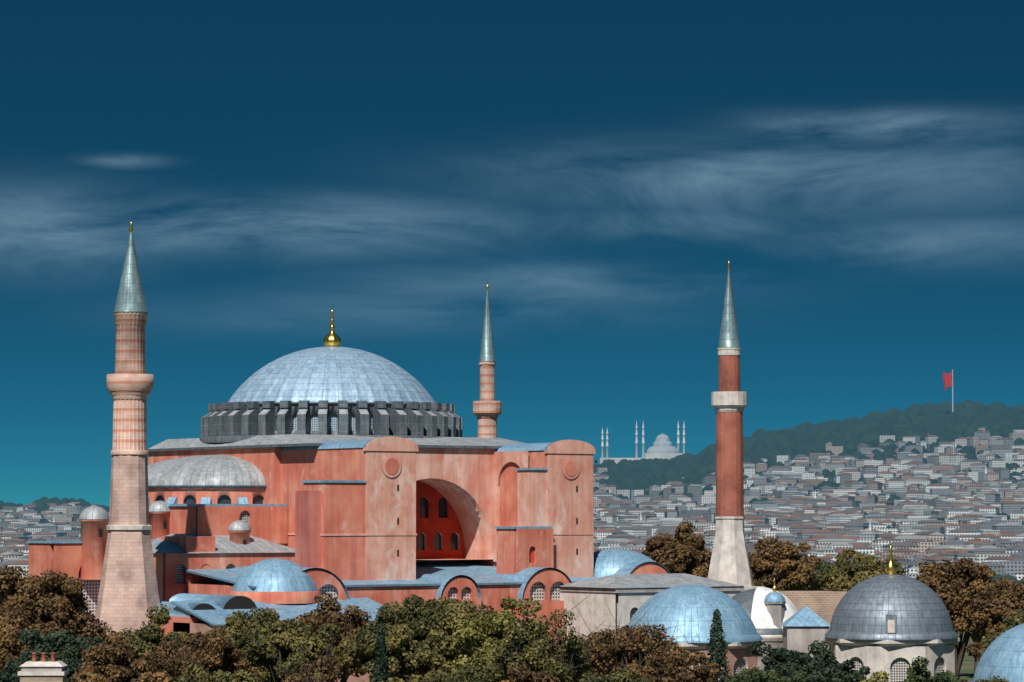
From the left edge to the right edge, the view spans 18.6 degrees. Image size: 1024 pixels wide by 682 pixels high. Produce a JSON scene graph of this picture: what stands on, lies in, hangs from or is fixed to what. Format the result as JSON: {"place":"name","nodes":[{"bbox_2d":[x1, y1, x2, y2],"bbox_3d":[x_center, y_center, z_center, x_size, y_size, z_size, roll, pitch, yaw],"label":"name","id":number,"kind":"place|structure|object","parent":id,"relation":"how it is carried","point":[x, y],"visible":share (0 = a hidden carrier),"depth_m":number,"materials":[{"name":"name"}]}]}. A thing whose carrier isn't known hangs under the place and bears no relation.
{"place":"outdoors","nodes":[
{"label":"outdoors","id":0,"kind":"place"},
{"bbox_2d":[0,0,1023,506],"label":"sky","id":1,"kind":"structure","parent":0,"point":[856,167],"materials":[{"name":"blue"}]},
{"bbox_2d":[957,632,986,681],"bbox_3d":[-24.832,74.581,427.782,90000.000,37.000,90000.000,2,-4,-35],"label":"ground","id":2,"kind":"structure","parent":0,"point":[967,670],"depth_m":667.83,"materials":[{"name":"green plant"}]},
{"bbox_2d":[27,307,744,681],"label":"domed mosque","id":3,"kind":"structure","parent":2,"relation":"on","point":[291,485],"depth_m":405.08,"materials":[{"name":"pink paint"}]},
{"bbox_2d":[95,220,764,637],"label":"minarets","id":4,"kind":"object","parent":2,"relation":"on","point":[129,592],"visible":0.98,"depth_m":375.20,"materials":[{"name":"stone"}]},
{"bbox_2d":[0,570,998,681],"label":"tree trunks","id":5,"kind":"object","parent":2,"relation":"on","point":[960,649],"visible":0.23,"depth_m":328.80,"materials":[{"name":"brown plant"}]},
{"bbox_2d":[0,520,1023,681],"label":"brown leaves","id":6,"kind":"object","parent":5,"relation":"on","point":[31,601],"visible":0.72,"depth_m":334.09,"materials":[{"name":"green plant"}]},
{"bbox_2d":[118,548,1023,681],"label":"trees","id":7,"kind":"object","parent":5,"relation":"on","point":[258,636],"visible":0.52,"depth_m":321.11,"materials":[{"name":"green plant"}]},
{"bbox_2d":[447,597,896,681],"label":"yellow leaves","id":8,"kind":"object","parent":5,"relation":"attached to","point":[470,634],"visible":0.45,"depth_m":326.54,"materials":[{"name":"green plant"}]},
{"bbox_2d":[725,560,967,681],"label":"green leaves","id":9,"kind":"object","parent":5,"relation":"on","point":[913,673],"visible":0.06,"depth_m":326.94,"materials":[{"name":"green plant"}]},
{"bbox_2d":[0,583,1021,681],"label":"trees","id":10,"kind":"object","parent":2,"relation":"on","point":[822,664],"visible":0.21,"depth_m":328.92,"materials":[{"name":"green plant"}]},
{"bbox_2d":[18,541,1023,681],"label":"domed buildings","id":11,"kind":"structure","parent":2,"relation":"on","point":[891,623],"depth_m":369.28,"materials":[{"name":"metal"}]},
{"bbox_3d":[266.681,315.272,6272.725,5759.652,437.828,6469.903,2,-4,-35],"label":"shore","id":12,"kind":"structure","parent":0,"visible":0},
{"bbox_2d":[0,427,1023,581],"bbox_3d":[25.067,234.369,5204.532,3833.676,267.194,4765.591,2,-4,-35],"label":"city","id":13,"kind":"object","parent":12,"relation":"on","point":[931,523],"visible":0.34,"depth_m":4539.68},
{"bbox_2d":[0,400,1023,582],"bbox_3d":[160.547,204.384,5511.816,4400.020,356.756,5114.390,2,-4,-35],"label":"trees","id":14,"kind":"object","parent":12,"relation":"on","point":[945,423],"visible":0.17,"depth_m":6916.70,"materials":[{"name":"green plant"}]},
{"bbox_2d":[942,369,953,411],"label":"flag","id":15,"kind":"object","parent":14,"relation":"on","point":[948,379],"visible":1,"depth_m":7203.26,"materials":[{"name":"red fabric"}]},
{"bbox_2d":[595,421,685,463],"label":"distant mosque","id":16,"kind":"structure","parent":12,"relation":"on","point":[662,447],"depth_m":7686.10,"materials":[{"name":"white stone"}]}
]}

